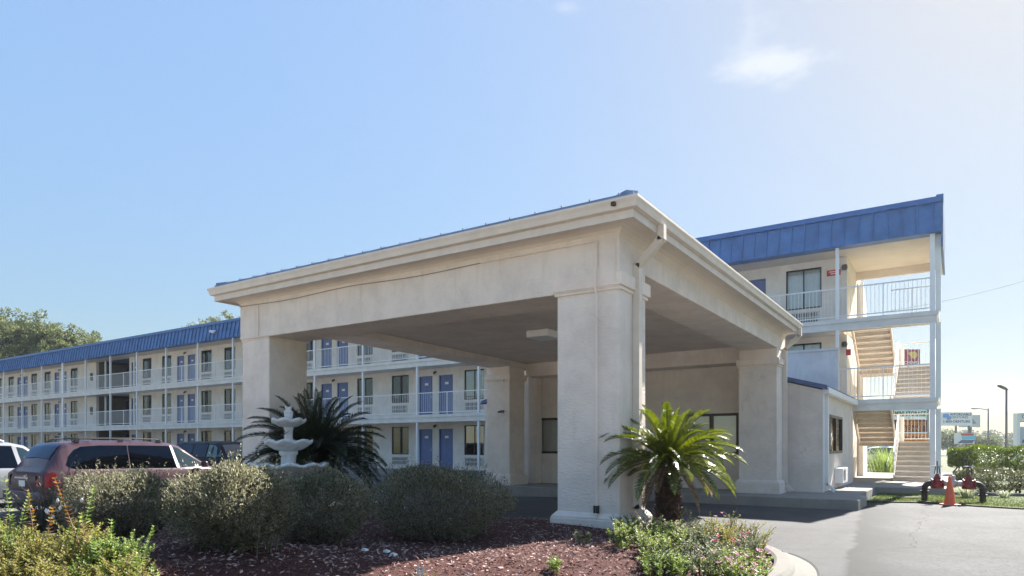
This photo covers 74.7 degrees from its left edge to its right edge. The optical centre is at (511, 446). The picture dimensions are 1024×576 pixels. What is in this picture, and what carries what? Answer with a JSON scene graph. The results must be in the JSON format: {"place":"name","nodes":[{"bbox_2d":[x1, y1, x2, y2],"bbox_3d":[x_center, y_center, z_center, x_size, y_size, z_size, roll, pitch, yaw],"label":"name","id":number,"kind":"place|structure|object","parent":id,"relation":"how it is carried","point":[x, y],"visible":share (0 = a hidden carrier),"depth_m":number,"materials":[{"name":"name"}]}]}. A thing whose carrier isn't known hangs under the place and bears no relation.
{"place":"outdoors","nodes":[
{"label":"outdoors","id":0,"kind":"place"},
{"bbox_2d":[0,501,773,575],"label":"mulch bed","id":1,"kind":"object","parent":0,"point":[293,565],"visible":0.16,"depth_m":6.28,"materials":[{"name":"wood"}]},
{"bbox_2d":[0,476,22,566],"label":"weed spike","id":2,"kind":"object","parent":1,"relation":"on","point":[2,526],"visible":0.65,"depth_m":4.65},
{"bbox_2d":[0,542,29,575],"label":"leafy weed","id":3,"kind":"object","parent":1,"relation":"on","point":[12,569],"visible":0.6,"depth_m":4.37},
{"bbox_2d":[4,493,31,555],"bbox_3d":[-3.479,0.631,4.674,0.234,0.613,0.096,0,0,5],"label":"weed spike","id":4,"kind":"object","parent":1,"relation":"on","point":[18,526],"visible":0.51,"depth_m":4.69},
{"bbox_2d":[0,527,71,575],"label":"leafy weed","id":5,"kind":"object","parent":1,"relation":"on","point":[20,546],"visible":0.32,"depth_m":4.52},
{"bbox_2d":[0,527,79,575],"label":"leafy weed","id":6,"kind":"object","parent":1,"relation":"on","point":[22,538],"visible":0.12,"depth_m":4.79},
{"bbox_2d":[25,489,54,550],"bbox_3d":[-3.297,0.619,4.708,0.376,0.628,0.102,0,0,22],"label":"weed spike","id":7,"kind":"object","parent":1,"relation":"on","point":[50,518],"visible":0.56,"depth_m":4.68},
{"bbox_2d":[0,541,87,575],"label":"leafy weed","id":8,"kind":"object","parent":1,"relation":"on","point":[18,567],"visible":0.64,"depth_m":4.30,"materials":[{"name":"plant"}]},
{"bbox_2d":[0,455,88,534],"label":"twiggy shrub","id":9,"kind":"object","parent":1,"relation":"on","point":[42,521],"visible":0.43,"depth_m":7.49,"materials":[{"name":"plant"}]},
{"bbox_2d":[11,518,107,574],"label":"leafy weed","id":10,"kind":"object","parent":1,"relation":"on","point":[30,543],"visible":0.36,"depth_m":4.56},
{"bbox_2d":[52,477,94,575],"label":"weed spike","id":11,"kind":"object","parent":1,"relation":"on","point":[68,514],"visible":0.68,"depth_m":4.55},
{"bbox_2d":[34,525,115,572],"bbox_3d":[-3.070,0.744,4.804,0.538,0.344,0.515,0,0,33],"label":"leafy weed","id":12,"kind":"object","parent":1,"relation":"on","point":[55,543],"visible":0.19,"depth_m":4.71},
{"bbox_2d":[45,498,104,539],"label":"white flowers","id":13,"kind":"object","parent":1,"relation":"on","point":[47,511],"visible":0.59,"depth_m":6.27,"materials":[{"name":"white plant"}]},
{"bbox_2d":[28,545,133,575],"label":"leafy weed","id":14,"kind":"object","parent":1,"relation":"on","point":[108,563],"visible":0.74,"depth_m":4.29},
{"bbox_2d":[71,485,96,556],"bbox_3d":[-2.958,0.610,4.643,0.185,0.676,0.207,0,0,26],"label":"weed spike","id":15,"kind":"object","parent":1,"relation":"on","point":[89,503],"visible":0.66,"depth_m":4.68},
{"bbox_2d":[37,554,139,575],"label":"leafy weed","id":16,"kind":"object","parent":1,"relation":"on","point":[67,572],"visible":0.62,"depth_m":4.19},
{"bbox_2d":[88,519,115,575],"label":"weed spike","id":17,"kind":"object","parent":1,"relation":"on","point":[110,535],"visible":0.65,"depth_m":4.40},
{"bbox_2d":[62,534,145,575],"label":"leafy weed","id":18,"kind":"object","parent":1,"relation":"on","point":[126,546],"visible":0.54,"depth_m":4.53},
{"bbox_2d":[56,550,159,575],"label":"leafy weed","id":19,"kind":"object","parent":1,"relation":"on","point":[89,572],"visible":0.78,"depth_m":4.18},
{"bbox_2d":[67,553,151,575],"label":"leafy weed","id":20,"kind":"object","parent":1,"relation":"on","point":[69,567],"visible":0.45,"depth_m":4.39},
{"bbox_2d":[73,529,155,574],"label":"leafy weed","id":21,"kind":"object","parent":1,"relation":"on","point":[104,543],"visible":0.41,"depth_m":4.59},
{"bbox_2d":[48,456,192,539],"bbox_3d":[-3.847,0.534,6.690,1.304,0.869,1.191,0,0,0],"label":"clipped shrub","id":22,"kind":"object","parent":1,"relation":"on","point":[120,485],"visible":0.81,"depth_m":6.45,"materials":[{"name":"plant"}]},
{"bbox_2d":[131,525,155,575],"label":"weed spike","id":23,"kind":"object","parent":1,"relation":"on","point":[145,547],"visible":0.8,"depth_m":4.45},
{"bbox_2d":[148,446,304,553],"bbox_3d":[-2.368,0.451,5.678,1.190,0.962,1.150,0,0,0],"label":"clipped shrub","id":24,"kind":"object","parent":1,"relation":"on","point":[238,481],"visible":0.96,"depth_m":5.46,"materials":[{"name":"plant"}]},
{"bbox_2d":[209,507,299,557],"bbox_3d":[-2.146,0.706,5.636,0.571,0.390,0.653,0,0,7],"label":"straggly shrub","id":25,"kind":"object","parent":1,"relation":"on","point":[267,539],"visible":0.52,"depth_m":5.48,"materials":[{"name":"plant"}]},
{"bbox_2d":[248,406,328,481],"bbox_3d":[-3.665,0.244,11.000,1.290,1.812,1.253,0,0,34],"label":"fountain","id":26,"kind":"object","parent":1,"relation":"on","point":[288,447],"visible":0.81,"depth_m":10.79,"materials":[{"name":"stone"}]},
{"bbox_2d":[233,387,388,505],"bbox_3d":[-3.581,0.073,12.213,2.771,2.278,2.841,0,0,2],"label":"sago palm","id":27,"kind":"object","parent":1,"relation":"on","point":[315,426],"visible":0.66,"depth_m":11.90,"materials":[{"name":"plant"}]},
{"bbox_2d":[260,454,381,544],"bbox_3d":[-1.984,0.584,6.872,1.242,1.022,1.203,0,0,0],"label":"clipped shrub","id":28,"kind":"object","parent":1,"relation":"on","point":[335,487],"visible":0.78,"depth_m":6.68,"materials":[{"name":"plant"}]},
{"bbox_2d":[361,452,520,543],"bbox_3d":[-0.848,0.695,7.899,1.962,1.272,1.467,0,0,0],"label":"clipped shrub","id":29,"kind":"object","parent":1,"relation":"on","point":[463,485],"visible":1,"depth_m":7.64,"materials":[{"name":"plant"}]},
{"bbox_2d":[546,555,561,573],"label":"seedling","id":30,"kind":"object","parent":1,"relation":"on","point":[554,564],"visible":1,"depth_m":6.06,"materials":[{"name":"green plant"}]},
{"bbox_2d":[573,530,591,543],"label":"seedling","id":31,"kind":"object","parent":1,"relation":"on","point":[579,535],"visible":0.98,"depth_m":7.30,"materials":[{"name":"green plant"}]},
{"bbox_2d":[605,519,660,549],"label":"bedding plant","id":32,"kind":"object","parent":1,"relation":"on","point":[621,533],"visible":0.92,"depth_m":7.18,"materials":[{"name":"green plant"}]},
{"bbox_2d":[608,514,662,539],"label":"bedding plant","id":33,"kind":"object","parent":1,"relation":"on","point":[644,525],"visible":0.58,"depth_m":7.88,"materials":[{"name":"green plant"}]},
{"bbox_2d":[636,547,691,575],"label":"bedding plant","id":34,"kind":"object","parent":1,"relation":"on","point":[683,565],"visible":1,"depth_m":6.39,"materials":[{"name":"plant"}]},
{"bbox_2d":[636,531,692,557],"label":"bedding plant","id":35,"kind":"object","parent":1,"relation":"on","point":[656,545],"visible":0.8,"depth_m":6.85,"materials":[{"name":"green plant"}]},
{"bbox_2d":[644,518,688,545],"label":"bedding plant","id":36,"kind":"object","parent":1,"relation":"on","point":[675,525],"visible":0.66,"depth_m":7.66,"materials":[{"name":"green plant"}]},
{"bbox_2d":[599,401,748,533],"bbox_3d":[2.086,0.336,9.005,1.899,1.937,1.879,0,0,1],"label":"sago palm","id":37,"kind":"object","parent":1,"relation":"on","point":[668,457],"visible":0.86,"depth_m":8.77,"materials":[{"name":"plant"}]},
{"bbox_2d":[658,536,723,575],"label":"bedding plant","id":38,"kind":"object","parent":1,"relation":"on","point":[693,560],"visible":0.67,"depth_m":6.56,"materials":[{"name":"green plant"}]},
{"bbox_2d":[666,521,719,549],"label":"bedding plant","id":39,"kind":"object","parent":1,"relation":"on","point":[698,537],"visible":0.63,"depth_m":7.52,"materials":[{"name":"green plant"}]},
{"bbox_2d":[683,510,740,546],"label":"bedding plant","id":40,"kind":"object","parent":1,"relation":"on","point":[715,520],"visible":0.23,"depth_m":8.20,"materials":[{"name":"green plant"}]},
{"bbox_2d":[695,521,735,551],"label":"bedding plant","id":41,"kind":"object","parent":1,"relation":"on","point":[723,533],"visible":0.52,"depth_m":7.71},
{"bbox_2d":[692,544,745,575],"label":"bedding plant","id":42,"kind":"object","parent":1,"relation":"on","point":[718,570],"visible":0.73,"depth_m":6.51,"materials":[{"name":"green plant"}]},
{"bbox_2d":[698,529,766,563],"bbox_3d":[2.348,1.098,7.194,0.685,0.414,0.517,0,0,34],"label":"bedding plant","id":43,"kind":"object","parent":1,"relation":"on","point":[740,541],"visible":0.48,"depth_m":7.14,"materials":[{"name":"green plant"}]},
{"bbox_2d":[710,520,775,553],"bbox_3d":[2.762,1.097,8.007,0.713,0.420,0.614,0,0,-17],"label":"bedding plant","id":44,"kind":"object","parent":1,"relation":"on","point":[764,537],"visible":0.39,"depth_m":7.99,"materials":[{"name":"green plant"}]},
{"bbox_2d":[718,555,773,575],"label":"bedding plant","id":45,"kind":"object","parent":1,"relation":"on","point":[733,571],"visible":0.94,"depth_m":6.30,"materials":[{"name":"green plant"}]},
{"bbox_2d":[722,544,773,574],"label":"bedding plant","id":46,"kind":"object","parent":1,"relation":"on","point":[750,559],"visible":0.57,"depth_m":6.88,"materials":[{"name":"green plant"}]},
{"bbox_2d":[0,470,1023,575],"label":"parking lot","id":47,"kind":"structure","parent":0,"point":[876,538],"depth_m":10.96,"materials":[{"name":"asphalt"}]},
{"bbox_2d":[0,440,29,499],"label":"parked minivan","id":48,"kind":"object","parent":47,"relation":"on","point":[12,455],"visible":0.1,"depth_m":17.26,"materials":[{"name":"silver metal"}]},
{"bbox_2d":[3,437,210,506],"bbox_3d":[-9.987,0.686,17.606,2.397,1.808,5.080,0,0,34],"label":"minivan","id":49,"kind":"object","parent":47,"relation":"on","point":[44,462],"visible":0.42,"depth_m":16.09,"materials":[{"name":"red paint"}]},
{"bbox_2d":[177,441,241,466],"bbox_3d":[-11.922,0.685,27.812,5.200,1.810,1.966,0,0,34],"label":"sport utility vehicle","id":50,"kind":"object","parent":47,"relation":"on","point":[201,450],"visible":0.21,"depth_m":27.05,"materials":[{"name":"paint"}]},
{"bbox_2d":[344,467,484,477],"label":"motel walkway","id":51,"kind":"structure","parent":47,"relation":"on","point":[380,471],"depth_m":33.66,"materials":[{"name":"concrete"}]},
{"bbox_2d":[0,193,944,481],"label":"motel building","id":52,"kind":"structure","parent":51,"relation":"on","point":[176,385],"depth_m":33.09,"materials":[{"name":"white"}]},
{"bbox_2d":[143,395,150,414],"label":"window","id":53,"kind":"structure","parent":52,"relation":"in","point":[146,398],"depth_m":49.00,"materials":[{"name":"grey glass"}]},
{"bbox_2d":[143,358,150,377],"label":"window","id":54,"kind":"structure","parent":52,"relation":"in","point":[146,362],"depth_m":49.00,"materials":[{"name":"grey glass"}]},
{"bbox_2d":[162,393,170,413],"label":"window","id":55,"kind":"structure","parent":52,"relation":"in","point":[163,395],"depth_m":47.79,"materials":[{"name":"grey glass"}]},
{"bbox_2d":[177,395,183,422],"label":"door","id":56,"kind":"structure","parent":52,"relation":"in","point":[180,398],"depth_m":46.70,"materials":[{"name":"blue metal"}]},
{"bbox_2d":[177,356,183,381],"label":"door","id":57,"kind":"structure","parent":52,"relation":"in","point":[180,359],"depth_m":46.70,"materials":[{"name":"blue metal"}]},
{"bbox_2d":[188,394,194,422],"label":"door","id":58,"kind":"structure","parent":52,"relation":"in","point":[191,397],"depth_m":46.03,"materials":[{"name":"blue metal"}]},
{"bbox_2d":[188,354,194,380],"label":"door","id":59,"kind":"structure","parent":52,"relation":"in","point":[191,358],"depth_m":46.03,"materials":[{"name":"blue metal"}]},
{"bbox_2d":[202,390,211,411],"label":"window","id":60,"kind":"structure","parent":52,"relation":"in","point":[206,395],"depth_m":44.90,"materials":[{"name":"grey glass"}]},
{"bbox_2d":[202,350,211,371],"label":"window","id":61,"kind":"structure","parent":52,"relation":"in","point":[207,354],"depth_m":44.90,"materials":[{"name":"grey glass"}]},
{"bbox_2d":[225,388,234,410],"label":"window","id":62,"kind":"structure","parent":52,"relation":"in","point":[228,392],"depth_m":43.57,"materials":[{"name":"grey glass"}]},
{"bbox_2d":[225,346,234,369],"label":"window","id":63,"kind":"structure","parent":52,"relation":"in","point":[228,351],"depth_m":43.60,"materials":[{"name":"glass"}]},
{"bbox_2d":[322,383,331,417],"bbox_3d":[-10.554,-2.545,38.422,0.900,2.050,0.120,0,0,34],"label":"door","id":64,"kind":"structure","parent":52,"relation":"in","point":[326,388],"depth_m":38.45,"materials":[{"name":"blue metal"}]},
{"bbox_2d":[322,339,331,367],"bbox_3d":[-10.554,-5.245,38.422,0.900,2.050,0.120,0,0,34],"label":"door","id":65,"kind":"structure","parent":52,"relation":"in","point":[326,343],"depth_m":38.45,"materials":[{"name":"blue metal"}]},
{"bbox_2d":[337,382,347,416],"bbox_3d":[-9.453,-2.545,37.693,0.900,2.050,0.120,0,0,34],"label":"door","id":66,"kind":"structure","parent":52,"relation":"in","point":[342,388],"depth_m":37.69,"materials":[{"name":"blue metal"}]},
{"bbox_2d":[337,341,347,366],"bbox_3d":[-9.453,-5.245,37.693,0.900,2.050,0.120,0,0,34],"label":"door","id":67,"kind":"structure","parent":52,"relation":"in","point":[339,343],"depth_m":37.69,"materials":[{"name":"blue metal"}]},
{"bbox_2d":[357,378,372,404],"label":"window","id":68,"kind":"structure","parent":52,"relation":"in","point":[368,382],"depth_m":36.65,"materials":[{"name":"grey glass"}]},
{"bbox_2d":[392,427,408,453],"bbox_3d":[-5.812,-0.295,35.295,1.200,1.450,0.163,0,0,34],"label":"window","id":69,"kind":"structure","parent":52,"relation":"in","point":[400,435],"depth_m":35.24,"materials":[{"name":"brown glass"}]},
{"bbox_2d":[392,375,408,402],"bbox_3d":[-5.811,-2.995,35.296,1.200,1.450,0.168,0,0,34],"label":"window","id":70,"kind":"structure","parent":52,"relation":"in","point":[400,384],"depth_m":35.24,"materials":[{"name":"glass"}]},
{"bbox_2d":[419,429,431,468],"bbox_3d":[-4.352,0.155,34.313,0.900,2.050,0.120,0,0,34],"label":"door","id":71,"kind":"structure","parent":52,"relation":"in","point":[425,435],"depth_m":34.34,"materials":[{"name":"blue metal"}]},
{"bbox_2d":[419,376,431,414],"bbox_3d":[-4.352,-2.545,34.313,0.900,2.050,0.120,0,0,34],"label":"door","id":72,"kind":"structure","parent":52,"relation":"in","point":[425,383],"depth_m":34.32,"materials":[{"name":"blue metal"}]},
{"bbox_2d":[439,429,452,469],"bbox_3d":[-3.251,0.155,33.584,0.900,2.050,0.120,0,0,34],"label":"door","id":73,"kind":"structure","parent":52,"relation":"in","point":[445,435],"depth_m":33.59,"materials":[{"name":"blue metal"}]},
{"bbox_2d":[439,374,452,413],"bbox_3d":[-3.251,-2.545,33.584,0.900,2.050,0.120,0,0,34],"label":"door","id":74,"kind":"structure","parent":52,"relation":"in","point":[445,381],"depth_m":33.60,"materials":[{"name":"blue metal"}]},
{"bbox_2d":[465,425,483,454],"bbox_3d":[-1.778,-0.295,32.621,1.200,1.450,0.163,0,0,34],"label":"window","id":75,"kind":"structure","parent":52,"relation":"in","point":[465,425],"depth_m":32.59,"materials":[{"name":"glass"}]},
{"bbox_2d":[465,369,483,399],"bbox_3d":[-1.778,-2.995,32.621,1.200,1.450,0.163,0,0,34],"label":"window","id":76,"kind":"structure","parent":52,"relation":"in","point":[475,370],"depth_m":32.58,"materials":[{"name":"glass"}]},
{"bbox_2d":[749,278,765,293],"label":"door","id":77,"kind":"structure","parent":52,"relation":"in","point":[760,284],"depth_m":25.20,"materials":[{"name":"blue metal"}]},
{"bbox_2d":[786,267,820,310],"bbox_3d":[10.628,-5.695,24.404,1.200,1.450,0.168,0,0,34],"label":"window","id":78,"kind":"structure","parent":52,"relation":"in","point":[804,280],"depth_m":24.45,"materials":[{"name":"glass"}]},
{"bbox_2d":[788,342,820,350],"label":"window","id":79,"kind":"structure","parent":52,"relation":"in","point":[807,346],"depth_m":24.38,"materials":[{"name":"glass"}]},
{"bbox_2d":[459,515,816,575],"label":"kerb","id":80,"kind":"structure","parent":47,"relation":"on","point":[785,564],"depth_m":7.46,"materials":[{"name":"concrete"}]},
{"bbox_2d":[433,483,866,510],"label":"porch walkway","id":81,"kind":"structure","parent":47,"relation":"on","point":[829,501],"depth_m":16.05,"materials":[{"name":"concrete"}]},
{"bbox_2d":[207,190,802,529],"bbox_3d":[0.769,-1.429,15.146,8.990,5.517,10.898,0,0,34],"label":"porte cochere","id":82,"kind":"object","parent":81,"relation":"on","point":[598,308],"visible":0.87,"depth_m":11.06,"materials":[{"name":"paint"}]},
{"bbox_2d":[867,446,892,472],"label":"reed clump","id":83,"kind":"object","parent":47,"relation":"on","point":[880,463],"visible":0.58,"depth_m":33.13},
{"bbox_2d":[939,476,960,505],"bbox_3d":[10.446,1.065,16.000,0.340,0.690,0.340,0,0,5],"label":"traffic cone","id":84,"kind":"object","parent":47,"relation":"on","point":[949,499],"visible":1,"depth_m":15.94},
{"bbox_2d":[0,0,1023,435],"label":"sky","id":85,"kind":"structure","parent":0,"point":[155,154],"materials":[{"name":"blue"}]},
{"bbox_2d":[481,480,875,499],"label":"lobby walkway","id":86,"kind":"structure","parent":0,"point":[869,492],"depth_m":17.85,"materials":[{"name":"concrete"}]},
{"bbox_2d":[481,366,857,492],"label":"lobby building","id":87,"kind":"structure","parent":86,"relation":"on","point":[819,437],"depth_m":18.55,"materials":[{"name":"paint"}]},
{"bbox_2d":[542,418,557,452],"bbox_3d":[1.454,-0.335,21.340,1.450,1.130,0.225,0,0,34],"label":"window","id":88,"kind":"structure","parent":87,"relation":"in","point":[549,426],"depth_m":21.59,"materials":[{"name":"glass"}]},
{"bbox_2d":[685,413,738,454],"bbox_3d":[5.560,-0.335,18.620,1.500,1.130,0.225,0,0,34],"label":"window","id":89,"kind":"structure","parent":87,"relation":"in","point":[729,422],"depth_m":18.53,"materials":[{"name":"glass"}]},
{"bbox_2d":[829,414,842,453],"bbox_3d":[9.066,-0.325,18.974,0.225,1.050,2.350,0,0,34],"label":"window","id":90,"kind":"structure","parent":87,"relation":"in","point":[835,422],"depth_m":18.89,"materials":[{"name":"glass"}]},
{"bbox_2d":[844,472,952,494],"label":"stair walkway","id":91,"kind":"structure","parent":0,"point":[883,482],"depth_m":20.66,"materials":[{"name":"concrete"}]},
{"bbox_2d":[867,473,1023,507],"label":"lawn strip","id":92,"kind":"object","parent":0,"point":[1006,491],"visible":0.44,"depth_m":17.34,"materials":[{"name":"plant"}]},
{"bbox_2d":[869,492,1023,507],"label":"grass","id":93,"kind":"structure","parent":92,"relation":"on","point":[896,495],"depth_m":16.96,"materials":[{"name":"plant"}]},
{"bbox_2d":[920,461,987,501],"bbox_3d":[10.953,0.935,16.650,1.413,1.130,0.295,0,0,27],"label":"backflow preventer","id":94,"kind":"object","parent":92,"relation":"on","point":[967,483],"visible":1,"depth_m":16.56,"materials":[{"name":"metal"}]},
{"bbox_2d":[955,487,978,497],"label":"striped grass plant","id":95,"kind":"object","parent":92,"relation":"on","point":[966,493],"visible":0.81,"depth_m":17.68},
{"bbox_2d":[947,443,1023,478],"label":"tall hedge","id":96,"kind":"object","parent":92,"relation":"on","point":[958,457],"visible":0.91,"depth_m":26.88,"materials":[{"name":"green plant"}]},
{"bbox_2d":[954,466,1023,492],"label":"hedge","id":97,"kind":"object","parent":92,"relation":"on","point":[989,483],"visible":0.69,"depth_m":19.02,"materials":[{"name":"green plant"}]},
{"bbox_2d":[867,447,1023,472],"bbox_3d":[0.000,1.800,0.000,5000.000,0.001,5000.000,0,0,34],"label":"ground","id":98,"kind":"structure","parent":0,"point":[945,467],"depth_m":69.73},
{"bbox_2d":[0,312,46,358],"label":"broadleaf tree","id":99,"kind":"object","parent":98,"relation":"on","point":[7,340],"visible":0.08,"depth_m":110.24,"materials":[{"name":"green plant"}]},
{"bbox_2d":[0,307,61,358],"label":"broadleaf tree","id":100,"kind":"object","parent":98,"relation":"on","point":[24,341],"visible":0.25,"depth_m":100.04,"materials":[{"name":"green plant"}]},
{"bbox_2d":[24,322,102,354],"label":"broadleaf tree","id":101,"kind":"object","parent":98,"relation":"on","point":[57,333],"visible":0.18,"depth_m":100.03,"materials":[{"name":"green plant"}]},
{"bbox_2d":[37,332,97,349],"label":"broadleaf tree","id":102,"kind":"object","parent":98,"relation":"on","point":[58,344],"visible":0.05,"depth_m":95.50,"materials":[{"name":"green plant"}]},
{"bbox_2d":[867,446,893,464],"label":"parked van","id":103,"kind":"object","parent":98,"relation":"on","point":[883,448],"visible":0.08,"depth_m":57.53,"materials":[{"name":"white paint"}]},
{"bbox_2d":[893,409,928,440],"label":"reader board sign","id":104,"kind":"object","parent":98,"relation":"on","point":[910,426],"visible":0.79,"depth_m":59.98,"materials":[{"name":"brown"}]},
{"bbox_2d":[904,349,919,364],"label":"fuel station sign","id":105,"kind":"object","parent":98,"relation":"on","point":[910,356],"visible":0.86,"depth_m":90.00,"materials":[{"name":"multicoloured"}]},
{"bbox_2d":[867,429,1012,449],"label":"distant wood","id":106,"kind":"object","parent":98,"relation":"on","point":[1010,435],"visible":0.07,"depth_m":304.13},
{"bbox_2d":[929,428,965,454],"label":"roadside tree","id":107,"kind":"object","parent":98,"relation":"on","point":[947,440],"visible":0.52,"depth_m":128.66,"materials":[{"name":"green plant"}]},
{"bbox_2d":[941,412,971,445],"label":"billboard","id":108,"kind":"object","parent":98,"relation":"on","point":[955,419],"visible":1,"depth_m":120.00,"materials":[{"name":"white"}]},
{"bbox_2d":[954,433,975,446],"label":"roadside sign","id":109,"kind":"object","parent":98,"relation":"on","point":[964,438],"visible":0.79,"depth_m":109.97,"materials":[{"name":"multicoloured"}]},
{"bbox_2d":[959,415,979,432],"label":"billboard","id":110,"kind":"object","parent":98,"relation":"on","point":[975,420],"visible":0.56,"depth_m":126.00,"materials":[{"name":"grey"}]},
{"bbox_2d":[961,433,1012,453],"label":"roadside tree","id":111,"kind":"object","parent":98,"relation":"on","point":[979,439],"visible":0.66,"depth_m":123.38,"materials":[{"name":"green plant"}]},
{"bbox_2d":[997,384,1007,447],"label":"street lamp","id":112,"kind":"object","parent":98,"relation":"on","point":[1006,415],"visible":0.93,"depth_m":54.94,"materials":[{"name":"grey metal"}]},
{"bbox_2d":[1013,413,1023,460],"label":"plaza sign","id":113,"kind":"object","parent":98,"relation":"on","point":[1018,433],"visible":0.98,"depth_m":54.00,"materials":[{"name":"white"}]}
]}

